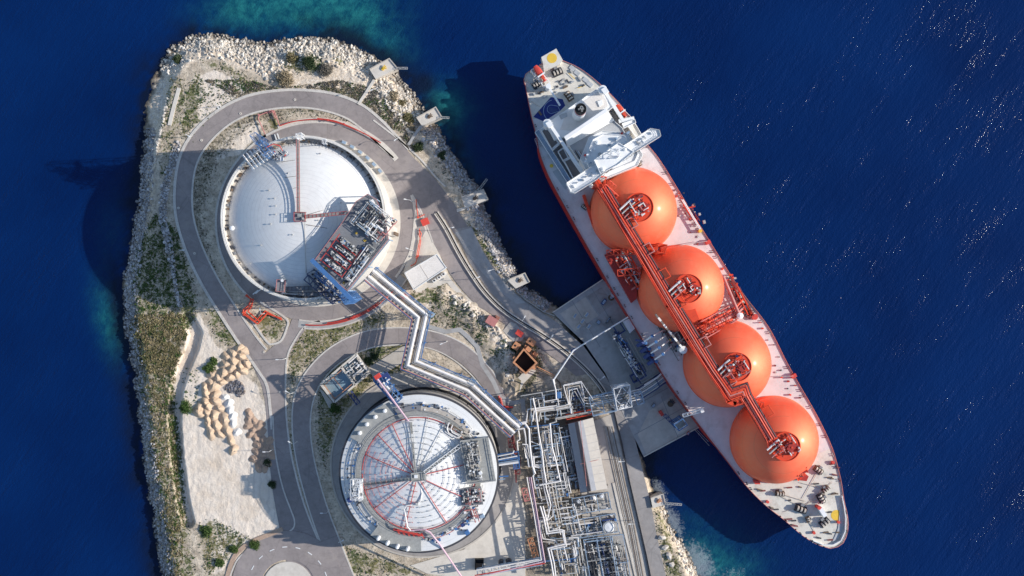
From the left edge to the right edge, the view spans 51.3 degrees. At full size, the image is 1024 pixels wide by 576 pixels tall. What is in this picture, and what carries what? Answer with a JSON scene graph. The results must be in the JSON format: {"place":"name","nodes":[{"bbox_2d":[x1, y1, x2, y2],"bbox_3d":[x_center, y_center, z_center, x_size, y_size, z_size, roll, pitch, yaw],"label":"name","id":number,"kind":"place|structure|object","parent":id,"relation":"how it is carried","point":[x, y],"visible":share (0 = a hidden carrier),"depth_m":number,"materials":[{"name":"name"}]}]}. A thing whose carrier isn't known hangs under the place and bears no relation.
{"place":"outdoors","nodes":[
{"label":"outdoors","id":0,"kind":"place"},
{"bbox_2d":[168,87,180,125],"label":"footpath","id":1,"kind":"structure","parent":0,"point":[173,108],"depth_m":539.71,"materials":[{"name":"concrete"}]},
{"bbox_2d":[256,319,315,575],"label":"road","id":2,"kind":"structure","parent":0,"point":[272,368],"depth_m":539.89,"materials":[{"name":"grey asphalt"}]},
{"bbox_2d":[233,531,342,575],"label":"roundabout road","id":3,"kind":"structure","parent":0,"point":[320,551],"depth_m":539.69,"materials":[{"name":"grey asphalt"}]},
{"bbox_2d":[176,91,407,564],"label":"ring road","id":4,"kind":"structure","parent":0,"point":[217,122],"depth_m":539.92,"materials":[{"name":"grey asphalt"}]},
{"bbox_2d":[217,123,413,320],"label":"road","id":5,"kind":"structure","parent":0,"point":[366,146],"depth_m":539.93,"materials":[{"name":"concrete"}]},
{"bbox_2d":[276,139,400,306],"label":"tank apron","id":6,"kind":"object","parent":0,"point":[390,253],"visible":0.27,"depth_m":539.93,"materials":[{"name":"concrete"}]},
{"bbox_2d":[220,132,398,304],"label":"storage tank","id":7,"kind":"object","parent":6,"relation":"on","point":[303,217],"visible":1,"depth_m":503.05,"materials":[{"name":"metal"}]},
{"bbox_2d":[369,345,407,376],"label":"concrete path","id":8,"kind":"structure","parent":0,"point":[392,360],"depth_m":539.73,"materials":[{"name":"grey concrete"}]},
{"bbox_2d":[293,328,512,575],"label":"tank road","id":9,"kind":"structure","parent":0,"point":[333,356],"depth_m":539.75,"materials":[{"name":"grey asphalt"}]},
{"bbox_2d":[122,33,696,575],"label":"ground","id":10,"kind":"structure","parent":0,"point":[222,487],"depth_m":540.07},
{"bbox_2d":[122,128,182,575],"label":"shore rubble","id":11,"kind":"object","parent":10,"relation":"on","point":[132,259],"visible":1,"depth_m":543.24,"materials":[{"name":"grey stone"}]},
{"bbox_2d":[128,215,193,575],"bbox_3d":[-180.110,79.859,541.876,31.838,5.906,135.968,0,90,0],"label":"embankment scrub","id":12,"kind":"object","parent":10,"relation":"on","point":[165,349],"visible":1,"depth_m":539.93,"materials":[{"name":"green plant"}]},
{"bbox_2d":[178,399,192,414],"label":"leafy tree","id":13,"kind":"object","parent":10,"relation":"on","point":[184,407],"visible":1,"depth_m":537.49,"materials":[{"name":"green plant"}]},
{"bbox_2d":[191,408,204,418],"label":"sand heap","id":14,"kind":"object","parent":10,"relation":"on","point":[199,414],"visible":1,"depth_m":538.84,"materials":[{"name":"beige sand"}]},
{"bbox_2d":[199,525,212,536],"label":"shrub","id":15,"kind":"object","parent":10,"relation":"on","point":[207,531],"visible":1,"depth_m":539.01,"materials":[{"name":"green plant"}]},
{"bbox_2d":[202,362,215,372],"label":"shrub","id":16,"kind":"object","parent":10,"relation":"on","point":[208,367],"visible":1,"depth_m":538.75,"materials":[{"name":"green plant"}]},
{"bbox_2d":[208,381,220,392],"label":"sand heap","id":17,"kind":"object","parent":10,"relation":"on","point":[213,387],"visible":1,"depth_m":538.84,"materials":[{"name":"beige sand"}]},
{"bbox_2d":[182,82,250,574],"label":"yard weeds","id":18,"kind":"object","parent":10,"relation":"on","point":[187,368],"visible":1,"depth_m":539.96,"materials":[{"name":"green plant"}]},
{"bbox_2d":[211,418,221,430],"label":"sand heap","id":19,"kind":"object","parent":10,"relation":"on","point":[216,424],"visible":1,"depth_m":538.88,"materials":[{"name":"beige sand"}]},
{"bbox_2d":[220,412,229,425],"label":"sand heap","id":20,"kind":"object","parent":10,"relation":"on","point":[224,420],"visible":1,"depth_m":539.29,"materials":[{"name":"beige sand"}]},
{"bbox_2d":[221,426,233,436],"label":"sand heap","id":21,"kind":"object","parent":10,"relation":"on","point":[227,431],"visible":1,"depth_m":539.17,"materials":[{"name":"beige sand"}]},
{"bbox_2d":[224,379,244,396],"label":"dark rubble","id":22,"kind":"object","parent":10,"relation":"on","point":[232,390],"visible":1,"depth_m":539.63,"materials":[{"name":"grey stone"}]},
{"bbox_2d":[215,135,265,300],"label":"kerb","id":23,"kind":"structure","parent":10,"relation":"on","point":[216,212],"depth_m":539.73,"materials":[{"name":"grey concrete"}]},
{"bbox_2d":[225,527,282,575],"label":"dirt verge","id":24,"kind":"structure","parent":10,"relation":"on","point":[246,545],"depth_m":539.66,"materials":[{"name":"soil"}]},
{"bbox_2d":[242,294,281,323],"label":"pipes","id":25,"kind":"object","parent":10,"relation":"on","point":[250,307],"visible":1,"depth_m":538.62,"materials":[{"name":"red metal"}]},
{"bbox_2d":[230,416,294,575],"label":"kerb","id":26,"kind":"structure","parent":10,"relation":"on","point":[282,488],"depth_m":539.73,"materials":[{"name":"grey concrete"}]},
{"bbox_2d":[250,301,288,344],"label":"kerb","id":27,"kind":"structure","parent":10,"relation":"on","point":[259,331],"depth_m":539.73,"materials":[{"name":"white concrete"}]},
{"bbox_2d":[273,68,294,86],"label":"shrub","id":28,"kind":"object","parent":10,"relation":"on","point":[284,78],"visible":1,"depth_m":538.17,"materials":[{"name":"beige plant"}]},
{"bbox_2d":[266,562,309,575],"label":"roundabout island","id":29,"kind":"structure","parent":10,"relation":"on","point":[287,569],"depth_m":539.68,"materials":[{"name":"concrete"}]},
{"bbox_2d":[173,88,408,428],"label":"kerb","id":30,"kind":"structure","parent":10,"relation":"on","point":[179,230],"depth_m":539.73,"materials":[{"name":"grey concrete"}]},
{"bbox_2d":[159,32,424,132],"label":"limestone rubble","id":31,"kind":"object","parent":10,"relation":"on","point":[222,46],"visible":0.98,"depth_m":543.48,"materials":[{"name":"beige stone"}]},
{"bbox_2d":[370,58,407,79],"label":"mooring platform","id":32,"kind":"structure","parent":31,"relation":"on","point":[387,67],"depth_m":538.70,"materials":[{"name":"concrete"}]},
{"bbox_2d":[191,106,392,349],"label":"kerb","id":33,"kind":"structure","parent":10,"relation":"on","point":[194,221],"depth_m":539.73,"materials":[{"name":"grey concrete"}]},
{"bbox_2d":[286,51,298,63],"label":"shrub","id":34,"kind":"object","parent":10,"relation":"on","point":[292,59],"visible":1,"depth_m":539.92,"materials":[{"name":"green plant"}]},
{"bbox_2d":[285,320,319,539],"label":"kerb","id":35,"kind":"structure","parent":10,"relation":"on","point":[296,337],"depth_m":539.73,"materials":[{"name":"grey concrete"}]},
{"bbox_2d":[302,52,316,71],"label":"shrub","id":36,"kind":"object","parent":10,"relation":"on","point":[309,62],"visible":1,"depth_m":538.09,"materials":[{"name":"green plant"}]},
{"bbox_2d":[205,79,415,151],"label":"dry scrub","id":37,"kind":"object","parent":10,"relation":"on","point":[327,84],"visible":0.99,"depth_m":539.91,"materials":[{"name":"grey plant"}]},
{"bbox_2d":[317,63,333,77],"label":"shrub","id":38,"kind":"object","parent":10,"relation":"on","point":[326,68],"visible":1,"depth_m":538.49,"materials":[{"name":"grey plant"}]},
{"bbox_2d":[262,121,395,160],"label":"kerb","id":39,"kind":"structure","parent":10,"relation":"on","point":[307,122],"depth_m":539.73,"materials":[{"name":"grey concrete"}]},
{"bbox_2d":[279,118,380,142],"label":"pipe","id":40,"kind":"object","parent":10,"relation":"on","point":[344,124],"visible":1,"depth_m":538.65,"materials":[{"name":"red metal"}]},
{"bbox_2d":[277,118,397,160],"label":"gravel strip","id":41,"kind":"object","parent":10,"relation":"on","point":[384,145],"visible":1,"depth_m":539.85,"materials":[{"name":"gravel"}]},
{"bbox_2d":[320,354,370,404],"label":"concrete basin","id":42,"kind":"object","parent":10,"relation":"on","point":[346,377],"visible":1,"depth_m":538.21,"materials":[{"name":"concrete"}]},
{"bbox_2d":[299,284,392,321],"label":"kerb","id":43,"kind":"structure","parent":10,"relation":"on","point":[344,316],"depth_m":539.73,"materials":[{"name":"grey concrete"}]},
{"bbox_2d":[194,88,508,368],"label":"dry scrub","id":44,"kind":"object","parent":10,"relation":"on","point":[344,120],"visible":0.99,"depth_m":539.90,"materials":[{"name":"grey plant"}]},
{"bbox_2d":[298,275,405,327],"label":"gravel strip","id":45,"kind":"object","parent":10,"relation":"on","point":[400,280],"visible":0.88,"depth_m":539.87,"materials":[{"name":"grey gravel"}]},
{"bbox_2d":[305,291,392,325],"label":"pipe","id":46,"kind":"object","parent":45,"relation":"on","point":[356,316],"visible":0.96,"depth_m":538.63,"materials":[{"name":"red metal"}]},
{"bbox_2d":[303,278,406,329],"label":"kerb","id":47,"kind":"structure","parent":10,"relation":"on","point":[356,320],"depth_m":539.73,"materials":[{"name":"white concrete"}]},
{"bbox_2d":[310,344,400,575],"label":"kerb","id":48,"kind":"structure","parent":10,"relation":"on","point":[313,451],"depth_m":539.73,"materials":[{"name":"grey concrete"}]},
{"bbox_2d":[291,327,510,540],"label":"kerb","id":49,"kind":"structure","parent":10,"relation":"on","point":[316,360],"depth_m":539.73,"materials":[{"name":"grey concrete"}]},
{"bbox_2d":[395,195,415,277],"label":"kerb","id":50,"kind":"structure","parent":10,"relation":"on","point":[411,246],"depth_m":539.73,"materials":[{"name":"grey concrete"}]},
{"bbox_2d":[132,52,681,575],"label":"ground plants","id":51,"kind":"object","parent":10,"relation":"on","point":[279,322],"visible":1,"depth_m":539.96,"materials":[{"name":"green plant"}]},
{"bbox_2d":[401,112,414,122],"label":"shrub","id":52,"kind":"object","parent":10,"relation":"on","point":[408,117],"visible":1,"depth_m":540.16,"materials":[{"name":"green plant"}]},
{"bbox_2d":[373,120,445,186],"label":"kerb","id":53,"kind":"structure","parent":10,"relation":"on","point":[412,151],"depth_m":539.73,"materials":[{"name":"grey concrete"}]},
{"bbox_2d":[330,372,514,557],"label":"tank apron","id":54,"kind":"object","parent":10,"relation":"on","point":[368,400],"visible":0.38,"depth_m":539.78,"materials":[{"name":"concrete"}]},
{"bbox_2d":[339,371,519,575],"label":"storage tank","id":55,"kind":"object","parent":10,"relation":"on","point":[418,471],"visible":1,"depth_m":514.02,"materials":[{"name":"metal"}]},
{"bbox_2d":[416,107,448,126],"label":"mooring platform","id":56,"kind":"structure","parent":10,"relation":"on","point":[431,116],"depth_m":538.70,"materials":[{"name":"concrete"}]},
{"bbox_2d":[404,198,471,301],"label":"traffic island","id":57,"kind":"structure","parent":10,"relation":"on","point":[428,249],"depth_m":539.84,"materials":[{"name":"concrete"}]},
{"bbox_2d":[415,205,425,236],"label":"planting bed","id":58,"kind":"object","parent":57,"relation":"on","point":[420,226],"visible":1,"depth_m":539.83,"materials":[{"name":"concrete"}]},
{"bbox_2d":[404,254,446,289],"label":"office building","id":59,"kind":"structure","parent":57,"relation":"on","point":[420,274],"depth_m":534.98,"materials":[{"name":"concrete"}]},
{"bbox_2d":[365,267,521,437],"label":"pipe rack","id":60,"kind":"object","parent":10,"relation":"on","point":[376,286],"visible":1,"depth_m":527.41,"materials":[{"name":"silver metal"}]},
{"bbox_2d":[414,345,495,413],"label":"kerb","id":61,"kind":"structure","parent":10,"relation":"on","point":[459,364],"depth_m":539.73,"materials":[{"name":"grey concrete"}]},
{"bbox_2d":[430,290,510,370],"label":"ground plants","id":62,"kind":"object","parent":10,"relation":"on","point":[451,307],"visible":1,"depth_m":539.25,"materials":[{"name":"green plant"}]},
{"bbox_2d":[461,179,488,208],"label":"mooring platform","id":63,"kind":"structure","parent":10,"relation":"on","point":[474,198],"depth_m":538.70,"materials":[{"name":"concrete"}]},
{"bbox_2d":[421,124,552,311],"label":"shore rubble","id":64,"kind":"object","parent":10,"relation":"on","point":[544,303],"visible":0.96,"depth_m":542.12,"materials":[{"name":"grey stone"}]},
{"bbox_2d":[507,273,529,287],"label":"mooring platform","id":65,"kind":"structure","parent":64,"relation":"on","point":[517,281],"depth_m":538.70,"materials":[{"name":"concrete"}]},
{"bbox_2d":[485,315,499,326],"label":"brick hut","id":66,"kind":"object","parent":10,"relation":"on","point":[491,321],"visible":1,"depth_m":536.75,"materials":[{"name":"brick"}]},
{"bbox_2d":[434,212,610,401],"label":"pipe trench","id":67,"kind":"object","parent":10,"relation":"on","point":[553,342],"visible":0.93,"depth_m":539.20,"materials":[{"name":"concrete"}]},
{"bbox_2d":[513,345,561,389],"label":"pit tower","id":68,"kind":"structure","parent":10,"relation":"on","point":[525,361],"depth_m":536.85,"materials":[{"name":"orange metal"}]},
{"bbox_2d":[491,398,601,575],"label":"pipe rack","id":69,"kind":"object","parent":10,"relation":"on","point":[554,456],"visible":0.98,"depth_m":532.48,"materials":[{"name":"silver metal"}]},
{"bbox_2d":[561,425,578,490],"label":"process unit","id":70,"kind":"object","parent":10,"relation":"on","point":[563,429],"visible":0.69,"depth_m":535.94,"materials":[{"name":"grey metal"}]},
{"bbox_2d":[448,291,700,575],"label":"limestone rubble","id":71,"kind":"object","parent":10,"relation":"on","point":[681,547],"visible":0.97,"depth_m":540.85,"materials":[{"name":"white stone"}]},
{"bbox_2d":[649,491,681,507],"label":"mooring platform","id":72,"kind":"structure","parent":71,"relation":"on","point":[657,499],"depth_m":538.40,"materials":[{"name":"concrete"}]},
{"bbox_2d":[517,379,639,424],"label":"pipe rack","id":73,"kind":"object","parent":10,"relation":"on","point":[559,399],"visible":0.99,"depth_m":531.65,"materials":[{"name":"white metal"}]},
{"bbox_2d":[566,416,606,491],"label":"process shed","id":74,"kind":"structure","parent":10,"relation":"on","point":[588,466],"depth_m":530.30,"materials":[{"name":"white metal"}]},
{"bbox_2d":[553,317,628,382],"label":"hose boom","id":75,"kind":"object","parent":10,"relation":"on","point":[573,350],"visible":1,"depth_m":527.65,"materials":[{"name":"white metal"}]},
{"bbox_2d":[571,492,611,516],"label":"process unit","id":76,"kind":"object","parent":10,"relation":"on","point":[599,502],"visible":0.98,"depth_m":537.01,"materials":[{"name":"grey metal"}]},
{"bbox_2d":[568,513,619,538],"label":"process unit","id":77,"kind":"object","parent":10,"relation":"on","point":[606,524],"visible":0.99,"depth_m":536.34,"materials":[{"name":"grey metal"}]},
{"bbox_2d":[594,414,627,485],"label":"plant yard","id":78,"kind":"structure","parent":10,"relation":"on","point":[606,421],"depth_m":539.78,"materials":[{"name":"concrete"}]},
{"bbox_2d":[581,480,647,575],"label":"plant yard","id":79,"kind":"structure","parent":10,"relation":"on","point":[612,497],"depth_m":539.79,"materials":[{"name":"grey metal"}]},
{"bbox_2d":[583,534,630,575],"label":"process unit","id":80,"kind":"object","parent":79,"relation":"on","point":[606,555],"visible":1,"depth_m":536.65,"materials":[{"name":"grey metal"}]},
{"bbox_2d":[607,426,637,573],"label":"ground pipe","id":81,"kind":"object","parent":10,"relation":"on","point":[623,500],"visible":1,"depth_m":539.38,"materials":[{"name":"brown metal"}]},
{"bbox_2d":[608,426,639,575],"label":"ground pipe","id":82,"kind":"object","parent":10,"relation":"on","point":[625,501],"visible":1,"depth_m":539.39,"materials":[{"name":"grey metal"}]},
{"bbox_2d":[612,482,636,575],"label":"quay kerb wall","id":83,"kind":"structure","parent":10,"relation":"on","point":[621,518],"depth_m":539.40,"materials":[{"name":"concrete"}]},
{"bbox_2d":[612,408,650,575],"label":"guard fence","id":84,"kind":"object","parent":10,"relation":"on","point":[629,482],"visible":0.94,"depth_m":539.00,"materials":[{"name":"metal"}]},
{"bbox_2d":[374,123,467,248],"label":"junction plaza","id":85,"kind":"structure","parent":0,"point":[416,178],"depth_m":539.90,"materials":[{"name":"grey asphalt"}]},
{"bbox_2d":[363,387,500,484],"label":"tank gap","id":86,"kind":"object","parent":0,"point":[458,397],"visible":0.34,"depth_m":539.60,"materials":[{"name":"grey concrete"}]},
{"bbox_2d":[374,373,509,439],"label":"tank yard","id":87,"kind":"structure","parent":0,"point":[408,380],"depth_m":539.76,"materials":[{"name":"concrete"}]},
{"bbox_2d":[411,480,524,575],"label":"concrete pavement","id":88,"kind":"structure","parent":0,"point":[503,537],"depth_m":539.80,"materials":[{"name":"concrete"}]},
{"bbox_2d":[475,553,544,575],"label":"pipe gantry","id":89,"kind":"object","parent":88,"relation":"on","point":[506,564],"visible":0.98,"depth_m":529.74,"materials":[{"name":"silver metal"}]},
{"bbox_2d":[428,325,525,420],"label":"footpath","id":90,"kind":"structure","parent":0,"point":[480,358],"depth_m":539.72,"materials":[{"name":"grey concrete"}]},
{"bbox_2d":[454,228,524,303],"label":"quay pavement","id":91,"kind":"structure","parent":0,"point":[467,238],"depth_m":539.80,"materials":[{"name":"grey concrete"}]},
{"bbox_2d":[427,211,585,375],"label":"quay road","id":92,"kind":"structure","parent":0,"point":[459,273],"depth_m":539.81,"materials":[{"name":"grey asphalt"}]},
{"bbox_2d":[0,0,1023,575],"bbox_3d":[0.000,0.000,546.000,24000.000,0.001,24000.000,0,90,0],"label":"sea","id":93,"kind":"structure","parent":0,"point":[846,176],"depth_m":546.00,"materials":[{"name":"blue liquid"}]},
{"bbox_2d":[552,278,698,456],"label":"jetty","id":94,"kind":"object","parent":93,"relation":"in","point":[652,429],"visible":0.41,"depth_m":539.70,"materials":[{"name":"grey concrete"}]},
{"bbox_2d":[606,318,659,383],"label":"loading platform","id":95,"kind":"structure","parent":94,"relation":"on","point":[624,334],"depth_m":534.00,"materials":[{"name":"white metal"}]},
{"bbox_2d":[635,330,662,347],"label":"cargo loader","id":96,"kind":"object","parent":95,"relation":"on","point":[640,343],"visible":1,"depth_m":523.86,"materials":[{"name":"blue metal"}]},
{"bbox_2d":[640,335,665,353],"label":"cargo loader","id":97,"kind":"object","parent":95,"relation":"on","point":[644,349],"visible":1,"depth_m":523.82,"materials":[{"name":"blue metal"}]},
{"bbox_2d":[646,346,671,365],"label":"cargo loader","id":98,"kind":"object","parent":95,"relation":"on","point":[651,361],"visible":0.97,"depth_m":523.88,"materials":[{"name":"blue metal"}]},
{"bbox_2d":[635,373,666,397],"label":"pipe rack","id":99,"kind":"object","parent":94,"relation":"on","point":[659,384],"visible":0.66,"depth_m":533.39,"materials":[{"name":"grey metal"}]},
{"bbox_2d":[658,407,703,430],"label":"gangway tower","id":100,"kind":"structure","parent":94,"relation":"on","point":[679,424],"depth_m":530.20,"materials":[{"name":"blue metal"}]},
{"bbox_2d":[523,49,848,548],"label":"gas carrier ship","id":101,"kind":"object","parent":93,"relation":"on","point":[723,362],"visible":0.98,"depth_m":516.99,"materials":[{"name":"metal"}]},
{"bbox_2d":[508,324,524,340],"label":"plant yard","id":102,"kind":"structure","parent":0,"point":[512,336],"depth_m":539.54,"materials":[{"name":"grey concrete"}]},
{"bbox_2d":[516,369,535,398],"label":"footpath","id":103,"kind":"structure","parent":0,"point":[523,377],"depth_m":539.71,"materials":[{"name":"concrete"}]},
{"bbox_2d":[454,226,665,575],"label":"quay road","id":104,"kind":"structure","parent":0,"point":[546,324],"depth_m":539.81,"materials":[{"name":"grey asphalt"}]},
{"bbox_2d":[610,382,644,410],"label":"lattice tower","id":105,"kind":"structure","parent":104,"relation":"on","point":[624,394],"depth_m":528.52,"materials":[{"name":"white metal"}]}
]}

